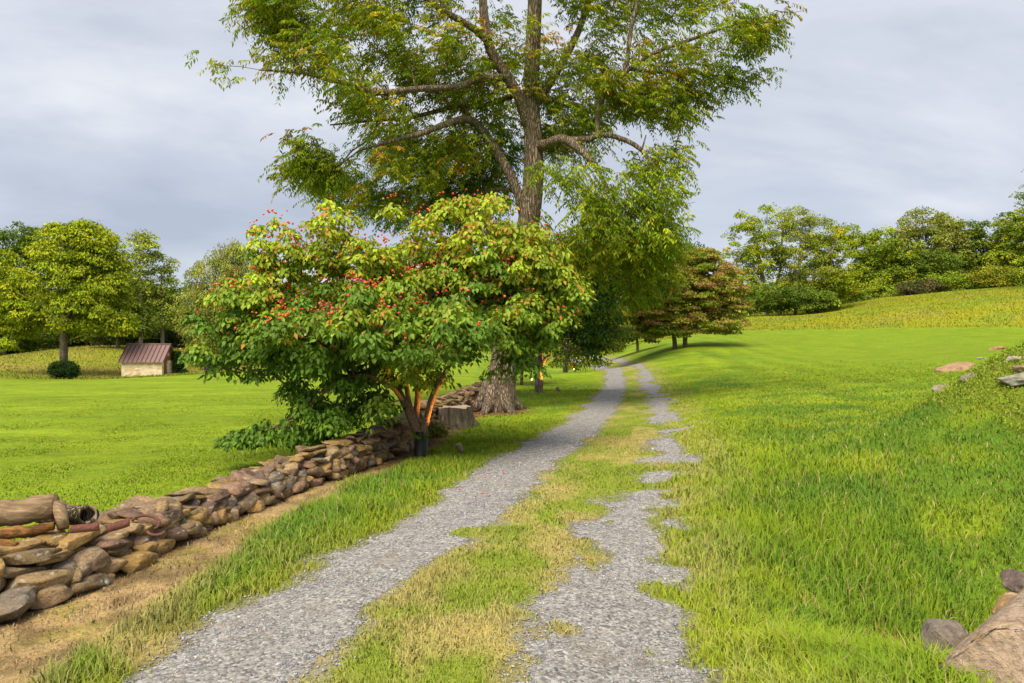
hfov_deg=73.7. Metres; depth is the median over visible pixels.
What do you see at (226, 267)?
weeping tree
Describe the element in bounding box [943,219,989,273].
ridge tree
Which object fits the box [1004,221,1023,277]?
ridge tree
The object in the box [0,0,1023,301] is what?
sky
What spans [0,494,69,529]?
log
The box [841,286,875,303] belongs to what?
shrub
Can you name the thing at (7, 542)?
log
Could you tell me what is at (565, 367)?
tree
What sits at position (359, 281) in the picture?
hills
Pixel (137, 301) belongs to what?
forest tree
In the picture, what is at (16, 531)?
log
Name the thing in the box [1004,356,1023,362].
rock
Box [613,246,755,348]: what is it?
russet dogwood
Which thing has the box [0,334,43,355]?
shrub
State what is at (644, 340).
russet dogwood
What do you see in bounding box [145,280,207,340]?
forest tree
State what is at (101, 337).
shrub
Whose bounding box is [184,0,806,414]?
walnut tree
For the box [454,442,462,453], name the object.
garden spotlight
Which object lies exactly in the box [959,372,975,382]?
rock
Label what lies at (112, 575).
fallen stone
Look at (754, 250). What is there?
locust tree
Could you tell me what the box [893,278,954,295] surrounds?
shrub
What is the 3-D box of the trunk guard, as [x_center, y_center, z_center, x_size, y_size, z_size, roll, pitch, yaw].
[-1.333,1.538,10.000,0.208,0.462,0.208,0,0,0]
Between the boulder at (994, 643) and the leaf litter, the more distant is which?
the leaf litter
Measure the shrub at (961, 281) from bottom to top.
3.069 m
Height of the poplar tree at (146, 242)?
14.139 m
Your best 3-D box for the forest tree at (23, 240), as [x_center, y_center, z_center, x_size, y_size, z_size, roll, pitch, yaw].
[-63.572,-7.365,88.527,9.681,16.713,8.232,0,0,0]
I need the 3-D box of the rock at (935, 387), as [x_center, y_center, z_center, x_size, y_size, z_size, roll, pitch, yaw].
[6.178,0.689,9.760,0.314,0.167,0.299,0,0,0]
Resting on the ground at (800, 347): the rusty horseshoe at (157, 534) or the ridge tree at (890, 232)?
the ridge tree at (890, 232)
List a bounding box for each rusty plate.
[70,523,98,532]
[106,517,129,532]
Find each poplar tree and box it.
[117,229,162,342]
[142,250,184,342]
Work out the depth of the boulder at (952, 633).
2.91 m
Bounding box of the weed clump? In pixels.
[428,421,448,437]
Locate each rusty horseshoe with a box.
[131,514,160,529]
[146,530,165,536]
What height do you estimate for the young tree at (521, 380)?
4.244 m
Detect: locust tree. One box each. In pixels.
[720,202,814,315]
[760,203,841,314]
[802,222,864,312]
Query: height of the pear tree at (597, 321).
5.276 m
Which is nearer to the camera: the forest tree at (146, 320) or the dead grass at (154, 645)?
the dead grass at (154, 645)
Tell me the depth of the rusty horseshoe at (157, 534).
4.76 m
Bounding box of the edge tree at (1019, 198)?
[1009,169,1023,223]
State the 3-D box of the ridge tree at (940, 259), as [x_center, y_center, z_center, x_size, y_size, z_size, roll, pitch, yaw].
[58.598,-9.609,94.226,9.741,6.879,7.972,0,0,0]
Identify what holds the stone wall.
on the ground at (800, 347)
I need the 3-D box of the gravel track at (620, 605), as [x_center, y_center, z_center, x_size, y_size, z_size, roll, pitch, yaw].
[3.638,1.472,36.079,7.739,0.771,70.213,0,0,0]
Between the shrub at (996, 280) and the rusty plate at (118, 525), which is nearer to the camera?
the rusty plate at (118, 525)
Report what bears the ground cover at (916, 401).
on the ground at (800, 347)
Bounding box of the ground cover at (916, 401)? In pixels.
[878,340,1023,432]
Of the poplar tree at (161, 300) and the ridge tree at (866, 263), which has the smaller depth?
the poplar tree at (161, 300)
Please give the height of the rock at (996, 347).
0.411 m
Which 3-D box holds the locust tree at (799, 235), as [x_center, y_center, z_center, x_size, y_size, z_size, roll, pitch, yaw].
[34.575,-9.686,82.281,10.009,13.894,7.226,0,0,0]
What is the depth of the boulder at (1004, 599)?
3.16 m
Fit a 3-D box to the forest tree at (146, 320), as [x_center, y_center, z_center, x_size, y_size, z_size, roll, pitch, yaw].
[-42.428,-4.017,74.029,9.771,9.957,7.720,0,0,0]
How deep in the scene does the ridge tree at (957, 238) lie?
98.63 m
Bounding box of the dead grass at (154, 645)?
[0,438,442,681]
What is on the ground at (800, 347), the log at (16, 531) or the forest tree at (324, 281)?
the forest tree at (324, 281)
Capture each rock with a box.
[932,384,947,393]
[934,362,975,371]
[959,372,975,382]
[988,346,1004,349]
[997,372,1023,385]
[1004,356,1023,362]
[1012,365,1023,372]
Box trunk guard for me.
[414,430,427,458]
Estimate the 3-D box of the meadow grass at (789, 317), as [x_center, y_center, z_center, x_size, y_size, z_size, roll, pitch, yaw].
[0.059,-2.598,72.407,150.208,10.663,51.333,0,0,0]
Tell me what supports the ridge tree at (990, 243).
on the ground at (800, 347)
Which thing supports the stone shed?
on the ground at (800, 347)
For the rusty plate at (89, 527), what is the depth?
4.71 m
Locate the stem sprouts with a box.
[412,433,431,439]
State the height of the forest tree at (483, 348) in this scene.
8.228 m
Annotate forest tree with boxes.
[0,221,58,279]
[0,264,51,354]
[29,223,132,345]
[77,260,164,348]
[125,276,151,340]
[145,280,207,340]
[260,280,321,308]
[296,274,357,308]
[477,304,492,350]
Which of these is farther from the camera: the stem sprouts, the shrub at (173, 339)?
the shrub at (173, 339)
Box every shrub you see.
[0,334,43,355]
[12,313,58,348]
[34,328,93,348]
[80,327,131,345]
[125,327,167,342]
[154,327,192,347]
[171,349,188,373]
[741,283,843,315]
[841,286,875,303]
[861,282,903,297]
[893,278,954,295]
[922,271,979,290]
[964,263,1020,288]
[1003,267,1023,286]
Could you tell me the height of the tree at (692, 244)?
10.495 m
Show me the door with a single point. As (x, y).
(165, 362)
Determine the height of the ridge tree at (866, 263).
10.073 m
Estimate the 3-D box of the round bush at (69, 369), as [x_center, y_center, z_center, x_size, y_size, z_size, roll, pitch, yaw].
[-32.531,1.957,49.455,2.636,1.727,1.955,0,0,0]
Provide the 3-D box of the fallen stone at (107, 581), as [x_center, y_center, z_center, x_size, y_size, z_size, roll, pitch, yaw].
[-2.994,1.749,4.871,0.226,0.117,0.147,0,0,-37]
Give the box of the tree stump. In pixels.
[434,405,480,429]
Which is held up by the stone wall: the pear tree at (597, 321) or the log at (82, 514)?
the log at (82, 514)
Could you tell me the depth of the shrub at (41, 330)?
84.26 m
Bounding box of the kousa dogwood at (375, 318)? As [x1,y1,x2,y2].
[177,189,596,454]
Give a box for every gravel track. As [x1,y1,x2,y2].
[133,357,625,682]
[514,356,706,682]
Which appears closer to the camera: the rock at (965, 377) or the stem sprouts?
the rock at (965, 377)
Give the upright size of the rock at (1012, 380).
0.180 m
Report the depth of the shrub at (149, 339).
85.23 m
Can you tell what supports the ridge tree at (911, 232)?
on the ground at (800, 347)
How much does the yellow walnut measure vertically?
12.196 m
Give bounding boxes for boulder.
[919,618,968,655]
[932,588,1023,682]
[991,592,1016,613]
[1000,568,1023,592]
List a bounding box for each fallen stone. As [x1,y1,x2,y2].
[104,578,110,586]
[107,573,114,578]
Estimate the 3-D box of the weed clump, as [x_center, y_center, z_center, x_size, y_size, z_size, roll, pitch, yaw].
[-1.355,1.568,12.260,0.489,0.309,0.620,0,0,0]
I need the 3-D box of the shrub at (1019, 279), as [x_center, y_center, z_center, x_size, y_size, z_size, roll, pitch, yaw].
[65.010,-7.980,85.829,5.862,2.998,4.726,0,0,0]
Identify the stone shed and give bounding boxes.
[118,343,174,376]
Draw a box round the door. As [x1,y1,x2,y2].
[164,361,166,374]
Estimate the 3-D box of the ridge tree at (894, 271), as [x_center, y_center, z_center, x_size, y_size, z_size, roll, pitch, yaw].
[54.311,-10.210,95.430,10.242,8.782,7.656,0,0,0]
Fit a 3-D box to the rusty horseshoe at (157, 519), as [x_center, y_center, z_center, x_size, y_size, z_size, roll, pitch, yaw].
[-2.678,1.325,5.021,0.238,0.089,0.089,0,0,19]
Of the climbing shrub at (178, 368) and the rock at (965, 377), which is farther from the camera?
the climbing shrub at (178, 368)
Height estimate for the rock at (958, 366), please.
0.522 m
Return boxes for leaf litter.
[369,408,538,474]
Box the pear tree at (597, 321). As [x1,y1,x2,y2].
[522,235,633,392]
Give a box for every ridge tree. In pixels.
[837,232,886,289]
[861,224,897,290]
[864,236,933,294]
[889,205,955,266]
[911,248,968,284]
[923,211,977,272]
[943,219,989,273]
[965,218,1019,284]
[979,207,1023,278]
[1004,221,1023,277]
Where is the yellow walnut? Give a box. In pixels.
[0,218,140,361]
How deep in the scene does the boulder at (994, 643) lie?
2.58 m
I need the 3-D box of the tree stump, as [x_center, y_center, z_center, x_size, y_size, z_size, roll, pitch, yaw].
[-1.200,1.520,13.586,1.326,0.480,1.222,0,0,0]
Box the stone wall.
[0,382,481,622]
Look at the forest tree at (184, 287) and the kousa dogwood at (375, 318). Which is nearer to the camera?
the kousa dogwood at (375, 318)
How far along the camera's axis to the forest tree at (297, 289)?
82.99 m
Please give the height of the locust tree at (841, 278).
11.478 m
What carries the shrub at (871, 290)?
on the ground at (800, 347)
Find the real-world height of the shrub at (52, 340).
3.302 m
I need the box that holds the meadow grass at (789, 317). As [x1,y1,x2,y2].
[0,286,1023,379]
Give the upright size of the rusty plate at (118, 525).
0.099 m
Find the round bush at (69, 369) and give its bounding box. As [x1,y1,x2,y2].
[46,358,81,378]
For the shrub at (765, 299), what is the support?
on the ground at (800, 347)
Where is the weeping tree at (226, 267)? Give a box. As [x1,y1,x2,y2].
[169,238,278,364]
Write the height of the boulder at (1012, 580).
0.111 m
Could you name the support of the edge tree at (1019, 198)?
on the ground at (800, 347)
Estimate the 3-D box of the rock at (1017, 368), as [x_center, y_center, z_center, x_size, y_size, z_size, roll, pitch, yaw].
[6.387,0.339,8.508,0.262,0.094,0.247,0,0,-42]
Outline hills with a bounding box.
[181,280,412,307]
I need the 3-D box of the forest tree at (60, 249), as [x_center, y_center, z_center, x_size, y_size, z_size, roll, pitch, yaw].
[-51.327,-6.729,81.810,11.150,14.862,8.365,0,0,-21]
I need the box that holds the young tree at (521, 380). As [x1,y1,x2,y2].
[487,301,546,384]
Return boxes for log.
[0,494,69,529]
[0,522,54,538]
[0,539,18,546]
[35,505,98,524]
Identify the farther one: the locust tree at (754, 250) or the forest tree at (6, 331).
the locust tree at (754, 250)
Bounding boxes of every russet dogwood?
[611,308,662,352]
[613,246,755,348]
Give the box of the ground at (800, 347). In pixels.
[0,281,1023,682]
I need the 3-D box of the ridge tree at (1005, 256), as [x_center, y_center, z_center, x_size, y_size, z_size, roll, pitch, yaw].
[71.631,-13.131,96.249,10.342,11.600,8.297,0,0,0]

